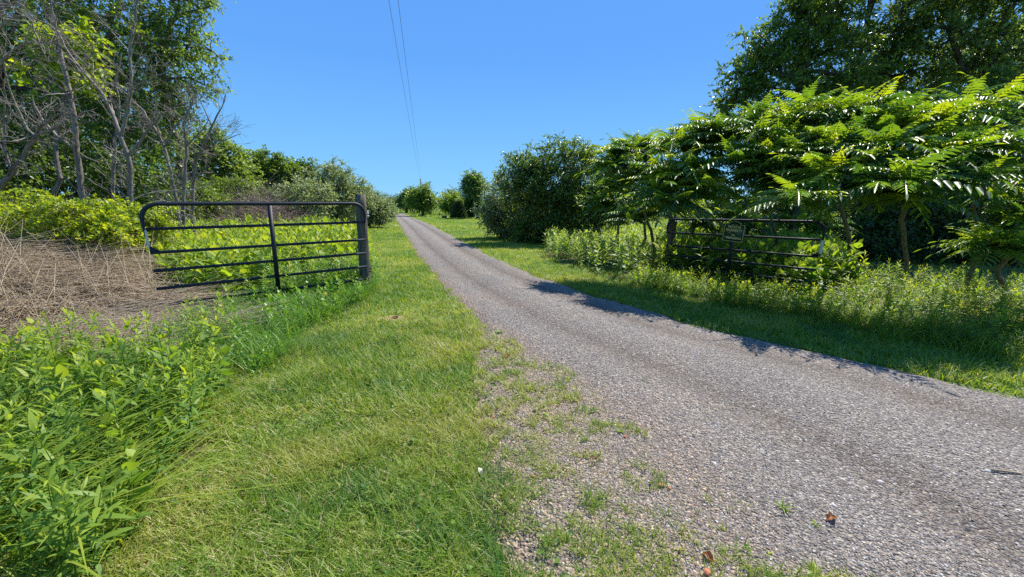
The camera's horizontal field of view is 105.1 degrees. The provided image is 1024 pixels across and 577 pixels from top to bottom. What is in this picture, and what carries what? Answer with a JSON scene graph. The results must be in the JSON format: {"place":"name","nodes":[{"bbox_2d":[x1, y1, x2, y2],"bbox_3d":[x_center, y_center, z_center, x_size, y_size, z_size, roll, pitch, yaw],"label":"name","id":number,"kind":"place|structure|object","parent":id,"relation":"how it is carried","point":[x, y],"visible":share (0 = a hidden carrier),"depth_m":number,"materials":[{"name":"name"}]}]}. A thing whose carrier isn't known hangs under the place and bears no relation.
{"place":"outdoors","nodes":[
{"label":"outdoors","id":0,"kind":"place"},
{"bbox_2d":[0,200,1023,576],"bbox_3d":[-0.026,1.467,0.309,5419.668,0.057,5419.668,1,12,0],"label":"ground","id":1,"kind":"structure","parent":0,"point":[349,442],"depth_m":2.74,"materials":[{"name":"green plant"}]},
{"bbox_2d":[0,23,80,192],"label":"bare tree","id":2,"kind":"object","parent":1,"relation":"on","point":[13,169],"visible":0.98,"depth_m":6.78,"materials":[{"name":"grey plant"}]},
{"bbox_2d":[0,182,87,242],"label":"bush","id":3,"kind":"object","parent":1,"relation":"on","point":[7,206],"visible":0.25,"depth_m":6.14,"materials":[{"name":"green plant"}]},
{"bbox_2d":[0,0,96,162],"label":"bare tree","id":4,"kind":"object","parent":1,"relation":"on","point":[5,5],"visible":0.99,"depth_m":6.29,"materials":[{"name":"green plant"}]},
{"bbox_2d":[0,114,103,224],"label":"tree","id":5,"kind":"object","parent":1,"relation":"on","point":[40,182],"visible":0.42,"depth_m":10.27,"materials":[{"name":"green plant"}]},
{"bbox_2d":[6,14,125,196],"bbox_3d":[-11.030,-3.663,9.923,2.266,5.843,1.642,-5,13,-26],"label":"tree","id":6,"kind":"object","parent":1,"relation":"on","point":[80,26],"visible":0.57,"depth_m":9.46,"materials":[{"name":"green plant"}]},
{"bbox_2d":[0,0,137,203],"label":"tree","id":7,"kind":"object","parent":1,"relation":"on","point":[27,89],"visible":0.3,"depth_m":11.49,"materials":[{"name":"green plant"}]},
{"bbox_2d":[2,0,141,207],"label":"bare tree","id":8,"kind":"object","parent":1,"relation":"on","point":[75,147],"visible":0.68,"depth_m":7.92,"materials":[{"name":"grey plant"}]},
{"bbox_2d":[0,188,166,283],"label":"bush","id":9,"kind":"object","parent":1,"relation":"on","point":[92,225],"visible":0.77,"depth_m":6.06,"materials":[{"name":"green plant"}]},
{"bbox_2d":[0,0,207,202],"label":"wood edge","id":10,"kind":"object","parent":1,"relation":"on","point":[93,136],"visible":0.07,"depth_m":17.43,"materials":[{"name":"green plant"}]},
{"bbox_2d":[14,0,206,259],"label":"bare tree","id":11,"kind":"object","parent":1,"relation":"on","point":[127,152],"visible":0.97,"depth_m":7.40,"materials":[{"name":"grey plant"}]},
{"bbox_2d":[18,0,207,197],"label":"tree","id":12,"kind":"object","parent":1,"relation":"on","point":[110,22],"visible":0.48,"depth_m":12.24,"materials":[{"name":"green plant"}]},
{"bbox_2d":[29,135,199,218],"bbox_3d":[-11.598,-2.741,11.679,4.348,3.316,2.418,1,12,0],"label":"tree","id":13,"kind":"object","parent":1,"relation":"on","point":[140,175],"visible":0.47,"depth_m":11.34,"materials":[{"name":"green plant"}]},
{"bbox_2d":[86,34,162,207],"bbox_3d":[-8.774,-2.910,8.686,1.526,4.885,1.068,1,12,0],"label":"bare tree","id":14,"kind":"object","parent":1,"relation":"on","point":[113,177],"visible":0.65,"depth_m":8.68,"materials":[{"name":"grey plant"}]},
{"bbox_2d":[87,193,190,284],"bbox_3d":[-6.652,-0.876,7.034,1.571,1.626,1.272,1,12,0],"label":"bush","id":15,"kind":"object","parent":1,"relation":"on","point":[153,218],"visible":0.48,"depth_m":6.88,"materials":[{"name":"green plant"}]},
{"bbox_2d":[0,193,294,379],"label":"dry straw","id":16,"kind":"object","parent":1,"relation":"on","point":[52,279],"visible":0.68,"depth_m":4.89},
{"bbox_2d":[111,82,205,226],"bbox_3d":[-8.074,-2.673,9.234,1.894,4.214,0.978,-3,13,-19],"label":"bare tree","id":17,"kind":"object","parent":1,"relation":"on","point":[157,129],"visible":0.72,"depth_m":9.01,"materials":[{"name":"grey plant"}]},
{"bbox_2d":[0,306,319,576],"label":"weed bank","id":18,"kind":"structure","parent":1,"relation":"on","point":[113,381],"depth_m":2.15,"materials":[{"name":"green plant"}]},
{"bbox_2d":[112,0,237,218],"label":"tree","id":19,"kind":"object","parent":1,"relation":"on","point":[183,10],"visible":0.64,"depth_m":13.10,"materials":[{"name":"green plant"}]},
{"bbox_2d":[138,81,225,233],"bbox_3d":[-7.213,-2.444,8.576,1.784,4.065,1.454,1,12,0],"label":"bare tree","id":20,"kind":"object","parent":1,"relation":"on","point":[184,180],"visible":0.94,"depth_m":8.58,"materials":[{"name":"grey plant"}]},
{"bbox_2d":[143,174,235,222],"bbox_3d":[-12.117,-3.016,14.757,3.442,2.547,2.364,1,12,0],"label":"shrub","id":21,"kind":"object","parent":1,"relation":"on","point":[207,194],"visible":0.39,"depth_m":14.46,"materials":[{"name":"green plant"}]},
{"bbox_2d":[156,80,254,238],"bbox_3d":[-7.162,-2.631,9.110,2.578,4.224,1.540,1,12,0],"label":"bare tree","id":22,"kind":"object","parent":1,"relation":"on","point":[194,165],"visible":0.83,"depth_m":9.14,"materials":[{"name":"grey plant"}]},
{"bbox_2d":[169,120,270,197],"bbox_3d":[-13.746,-5.153,18.263,4.300,5.225,2.802,1,12,0],"label":"tree","id":23,"kind":"object","parent":1,"relation":"on","point":[224,164],"visible":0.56,"depth_m":17.87,"materials":[{"name":"green plant"}]},
{"bbox_2d":[188,172,263,220],"bbox_3d":[-11.911,-3.541,16.760,2.944,2.712,2.450,1,12,0],"label":"shrub","id":24,"kind":"object","parent":1,"relation":"on","point":[223,183],"visible":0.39,"depth_m":16.24,"materials":[{"name":"green plant"}]},
{"bbox_2d":[139,209,376,298],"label":"weeds","id":25,"kind":"object","parent":1,"relation":"on","point":[220,237],"visible":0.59,"depth_m":7.50,"materials":[{"name":"green plant"}]},
{"bbox_2d":[196,169,322,229],"bbox_3d":[-9.428,-3.108,14.743,4.981,2.761,4.171,1,12,0],"label":"brush pile","id":26,"kind":"object","parent":1,"relation":"on","point":[252,211],"visible":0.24,"depth_m":14.47,"materials":[{"name":"green plant"}]},
{"bbox_2d":[133,248,390,376],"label":"tall grass","id":27,"kind":"structure","parent":1,"relation":"on","point":[314,301],"depth_m":4.89,"materials":[{"name":"green plant"}]},
{"bbox_2d":[218,144,305,198],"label":"tree","id":28,"kind":"object","parent":1,"relation":"on","point":[270,167],"visible":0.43,"depth_m":19.76,"materials":[{"name":"green plant"}]},
{"bbox_2d":[253,174,326,222],"bbox_3d":[-11.164,-4.059,19.624,4.121,3.325,2.664,1,12,0],"label":"shrub","id":29,"kind":"object","parent":1,"relation":"on","point":[278,182],"visible":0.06,"depth_m":19.12,"materials":[{"name":"green plant"}]},
{"bbox_2d":[290,156,320,179],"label":"tree","id":30,"kind":"object","parent":1,"relation":"on","point":[303,164],"visible":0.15,"depth_m":20.86,"materials":[{"name":"green plant"}]},
{"bbox_2d":[271,173,340,221],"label":"shrub","id":31,"kind":"object","parent":1,"relation":"on","point":[305,196],"visible":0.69,"depth_m":17.30,"materials":[{"name":"green plant"}]},
{"bbox_2d":[294,155,381,225],"bbox_3d":[-9.314,-4.696,20.592,4.715,4.336,3.344,1,12,0],"label":"shrub","id":32,"kind":"object","parent":1,"relation":"on","point":[348,189],"visible":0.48,"depth_m":19.99,"materials":[{"name":"green plant"}]},
{"bbox_2d":[355,194,370,287],"bbox_3d":[-2.559,-0.727,6.756,0.189,1.749,0.189,1,12,0],"label":"gate post","id":33,"kind":"object","parent":1,"relation":"on","point":[363,246],"visible":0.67,"depth_m":6.67,"materials":[{"name":"grey wood"}]},
{"bbox_2d":[139,202,371,305],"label":"farm gate","id":34,"kind":"structure","parent":33,"relation":"attached to","point":[273,244],"depth_m":5.46,"materials":[{"name":"metal"}]},
{"bbox_2d":[338,179,399,227],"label":"shrub","id":35,"kind":"object","parent":1,"relation":"on","point":[377,217],"visible":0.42,"depth_m":24.26,"materials":[{"name":"green plant"}]},
{"bbox_2d":[381,196,399,221],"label":"shrub","id":36,"kind":"object","parent":1,"relation":"on","point":[393,206],"visible":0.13,"depth_m":32.16,"materials":[{"name":"green plant"}]},
{"bbox_2d":[379,315,401,320],"bbox_3d":[-1.597,0.391,5.276,0.565,0.026,0.390,3,12,10],"label":"soil patch","id":37,"kind":"object","parent":1,"relation":"on","point":[399,317],"visible":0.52,"depth_m":5.26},
{"bbox_2d":[392,184,416,212],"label":"tree","id":38,"kind":"object","parent":1,"relation":"on","point":[399,200],"visible":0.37,"depth_m":63.91,"materials":[{"name":"green plant"}]},
{"bbox_2d":[402,181,442,215],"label":"tree","id":39,"kind":"object","parent":1,"relation":"on","point":[421,200],"visible":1,"depth_m":48.26,"materials":[{"name":"green plant"}]},
{"bbox_2d":[11,192,844,210],"bbox_3d":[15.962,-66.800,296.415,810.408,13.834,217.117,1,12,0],"label":"distant trees","id":40,"kind":"object","parent":1,"relation":"on","point":[379,196],"depth_m":385.34,"materials":[{"name":"green plant"}]},
{"bbox_2d":[435,191,463,214],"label":"tree","id":41,"kind":"object","parent":1,"relation":"on","point":[447,203],"visible":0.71,"depth_m":56.10,"materials":[{"name":"green plant"}]},
{"bbox_2d":[441,185,461,198],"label":"tree","id":42,"kind":"object","parent":1,"relation":"on","point":[454,189],"visible":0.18,"depth_m":63.86,"materials":[{"name":"green plant"}]},
{"bbox_2d":[449,200,467,218],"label":"pine tree","id":43,"kind":"object","parent":1,"relation":"on","point":[458,209],"visible":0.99,"depth_m":41.73,"materials":[{"name":"green plant"}]},
{"bbox_2d":[463,200,474,217],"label":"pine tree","id":44,"kind":"object","parent":1,"relation":"on","point":[470,214],"visible":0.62,"depth_m":44.66,"materials":[{"name":"green plant"}]},
{"bbox_2d":[456,168,490,217],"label":"tree","id":45,"kind":"object","parent":1,"relation":"on","point":[471,181],"visible":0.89,"depth_m":44.00,"materials":[{"name":"green plant"}]},
{"bbox_2d":[478,466,487,477],"bbox_3d":[-0.155,1.046,2.216,0.084,0.031,0.102,1,12,0],"label":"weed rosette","id":46,"kind":"object","parent":1,"relation":"on","point":[480,470],"visible":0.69,"depth_m":2.23,"materials":[{"name":"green plant"}]},
{"bbox_2d":[466,172,540,238],"bbox_3d":[-0.176,-3.581,18.147,3.920,3.536,2.870,1,12,0],"label":"shrub","id":47,"kind":"object","parent":1,"relation":"on","point":[493,217],"visible":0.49,"depth_m":17.77,"materials":[{"name":"green plant"}]},
{"bbox_2d":[487,130,601,243],"bbox_3d":[1.292,-3.801,16.081,4.878,5.117,3.254,1,12,0],"label":"shrub","id":48,"kind":"object","parent":1,"relation":"on","point":[533,175],"visible":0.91,"depth_m":15.50,"materials":[{"name":"green plant"}]},
{"bbox_2d":[559,149,620,240],"bbox_3d":[3.539,-3.850,16.949,3.638,4.453,2.912,1,12,0],"label":"shrub","id":49,"kind":"object","parent":1,"relation":"on","point":[597,224],"visible":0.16,"depth_m":16.50,"materials":[{"name":"green plant"}]},
{"bbox_2d":[541,222,663,277],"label":"silver weeds","id":50,"kind":"object","parent":1,"relation":"on","point":[631,236],"visible":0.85,"depth_m":11.28,"materials":[{"name":"green plant"}]},
{"bbox_2d":[573,155,646,250],"bbox_3d":[2.988,-2.365,11.386,2.210,3.121,2.289,12,16,41],"label":"sumac","id":51,"kind":"object","parent":1,"relation":"on","point":[605,200],"visible":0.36,"depth_m":11.12,"materials":[{"name":"green plant"}]},
{"bbox_2d":[595,185,682,256],"bbox_3d":[3.457,-1.826,10.282,2.552,2.533,2.171,1,12,0],"label":"sumac","id":52,"kind":"object","parent":1,"relation":"on","point":[638,217],"visible":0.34,"depth_m":10.03,"materials":[{"name":"green plant"}]},
{"bbox_2d":[574,126,719,263],"bbox_3d":[2.588,-1.838,8.641,2.596,3.196,3.575,1,12,0],"label":"sumac","id":53,"kind":"object","parent":1,"relation":"on","point":[619,150],"visible":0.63,"depth_m":7.99,"materials":[{"name":"green plant"}]},
{"bbox_2d":[665,213,676,269],"bbox_3d":[3.642,-0.973,9.030,0.182,1.503,0.184,1,12,0],"label":"gate post","id":54,"kind":"object","parent":1,"relation":"on","point":[671,228],"visible":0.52,"depth_m":8.91,"materials":[{"name":"brown wood"}]},
{"bbox_2d":[616,108,769,256],"bbox_3d":[3.213,-1.735,7.845,2.576,3.354,4.137,3,12,8],"label":"sumac","id":55,"kind":"object","parent":1,"relation":"on","point":[695,185],"visible":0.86,"depth_m":6.65,"materials":[{"name":"green plant"}]},
{"bbox_2d":[615,221,869,322],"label":"shaded weeds","id":56,"kind":"object","parent":1,"relation":"on","point":[834,260],"visible":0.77,"depth_m":7.48,"materials":[{"name":"green plant"}]},
{"bbox_2d":[661,218,825,293],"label":"farm gate","id":57,"kind":"structure","parent":1,"relation":"on","point":[731,250],"depth_m":7.37,"materials":[{"name":"metal"}]},
{"bbox_2d":[722,221,745,242],"bbox_3d":[4.282,-1.102,7.575,0.014,0.405,0.400,-7,17,-33],"label":"sign","id":58,"kind":"object","parent":57,"relation":"attached to","point":[733,231],"visible":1,"depth_m":7.57,"materials":[{"name":"green metal"}]},
{"bbox_2d":[657,179,855,239],"bbox_3d":[8.403,-2.404,13.287,6.847,2.776,2.095,1,12,0],"label":"tree","id":59,"kind":"object","parent":1,"relation":"on","point":[786,208],"visible":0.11,"depth_m":12.87,"materials":[{"name":"green plant"}]},
{"bbox_2d":[679,76,837,254],"bbox_3d":[4.481,-1.827,7.466,2.648,3.728,4.351,6,13,24],"label":"sumac","id":60,"kind":"object","parent":1,"relation":"on","point":[740,157],"visible":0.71,"depth_m":6.41,"materials":[{"name":"green plant"}]},
{"bbox_2d":[660,199,862,252],"bbox_3d":[5.596,-1.219,9.127,4.373,1.903,2.252,1,12,0],"label":"sumac","id":61,"kind":"object","parent":1,"relation":"on","point":[751,226],"visible":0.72,"depth_m":8.68,"materials":[{"name":"green plant"}]},
{"bbox_2d":[698,0,910,232],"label":"tree","id":62,"kind":"object","parent":1,"relation":"on","point":[789,46],"visible":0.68,"depth_m":11.44,"materials":[{"name":"green plant"}]},
{"bbox_2d":[728,75,968,276],"bbox_3d":[5.107,-1.564,6.486,2.459,3.649,5.182,8,14,30],"label":"sumac","id":63,"kind":"object","parent":1,"relation":"on","point":[820,182],"visible":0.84,"depth_m":5.56,"materials":[{"name":"green plant"}]},
{"bbox_2d":[776,0,999,247],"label":"tree","id":64,"kind":"object","parent":1,"relation":"on","point":[896,28],"visible":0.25,"depth_m":12.80,"materials":[{"name":"green plant"}]},
{"bbox_2d":[780,3,1023,233],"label":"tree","id":65,"kind":"object","parent":1,"relation":"on","point":[935,99],"visible":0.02,"depth_m":16.68,"materials":[{"name":"green plant"}]},
{"bbox_2d":[799,82,1023,282],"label":"sumac","id":66,"kind":"object","parent":1,"relation":"on","point":[906,182],"visible":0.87,"depth_m":4.94,"materials":[{"name":"green plant"}]},
{"bbox_2d":[815,254,1023,362],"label":"weed hedge","id":67,"kind":"object","parent":1,"relation":"on","point":[944,324],"visible":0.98,"depth_m":5.38,"materials":[{"name":"green plant"}]},
{"bbox_2d":[826,191,1023,265],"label":"tree","id":68,"kind":"object","parent":1,"relation":"on","point":[882,236],"visible":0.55,"depth_m":11.90,"materials":[{"name":"green plant"}]},
{"bbox_2d":[861,72,1023,292],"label":"sumac","id":69,"kind":"object","parent":1,"relation":"on","point":[1000,166],"visible":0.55,"depth_m":5.08,"materials":[{"name":"green plant"}]},
{"bbox_2d":[887,0,1023,227],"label":"tree","id":70,"kind":"object","parent":1,"relation":"on","point":[986,36],"visible":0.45,"depth_m":12.40,"materials":[{"name":"green plant"}]},
{"bbox_2d":[914,171,1023,294],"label":"sumac","id":71,"kind":"object","parent":1,"relation":"on","point":[1005,238],"visible":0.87,"depth_m":5.52,"materials":[{"name":"green plant"}]},
{"bbox_2d":[967,53,1023,266],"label":"tree","id":72,"kind":"object","parent":1,"relation":"on","point":[997,81],"visible":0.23,"depth_m":10.78,"materials":[{"name":"green plant"}]},
{"bbox_2d":[4,0,1022,203],"label":"sky","id":73,"kind":"structure","parent":0,"point":[320,79],"materials":[{"name":"blue"}]},
{"bbox_2d":[395,213,1023,576],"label":"gravel road","id":74,"kind":"structure","parent":0,"point":[427,239],"depth_m":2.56,"materials":[{"name":"grey gravel"}]},
{"bbox_2d":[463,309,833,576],"bbox_3d":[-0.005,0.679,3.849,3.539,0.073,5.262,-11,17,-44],"label":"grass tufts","id":75,"kind":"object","parent":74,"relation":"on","point":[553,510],"visible":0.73,"depth_m":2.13,"materials":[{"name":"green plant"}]},
{"bbox_2d":[703,568,710,576],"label":"brick fragment","id":76,"kind":"object","parent":74,"relation":"on","point":[706,573],"visible":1,"depth_m":1.62,"materials":[{"name":"orange brick"}]},
{"bbox_2d":[703,550,712,561],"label":"dead leaf","id":77,"kind":"object","parent":74,"relation":"on","point":[710,556],"visible":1,"depth_m":1.70,"materials":[{"name":"brown plant"}]},
{"bbox_2d":[773,498,795,512],"bbox_3d":[1.360,1.088,1.977,0.077,0.045,0.109,-5,13,-25],"label":"weed rosette","id":78,"kind":"object","parent":74,"relation":"on","point":[782,506],"visible":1,"depth_m":1.98,"materials":[{"name":"green plant"}]},
{"bbox_2d":[804,557,822,576],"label":"weed rosette","id":79,"kind":"object","parent":74,"relation":"on","point":[813,563],"visible":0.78,"depth_m":1.66,"materials":[{"name":"green plant"}]},
{"bbox_2d":[826,511,836,520],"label":"dead leaf","id":80,"kind":"object","parent":74,"relation":"on","point":[829,516],"visible":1,"depth_m":1.91,"materials":[{"name":"brown plant"}]},
{"bbox_2d":[990,469,1023,473],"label":"stick","id":81,"kind":"object","parent":74,"relation":"on","point":[999,470],"visible":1,"depth_m":2.25,"materials":[{"name":"grey wood"}]},
{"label":"utility pole","id":82,"kind":"object","parent":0,"visible":0},
{"bbox_2d":[389,3,417,166],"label":"overhead wire","id":83,"kind":"object","parent":82,"relation":"attached to","point":[400,69],"visible":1,"depth_m":18.68,"materials":[{"name":"black metal"}]},
{"bbox_2d":[398,2,421,178],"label":"overhead wire","id":84,"kind":"object","parent":82,"relation":"attached to","point":[407,73],"visible":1,"depth_m":19.12,"materials":[{"name":"black metal"}]}
]}

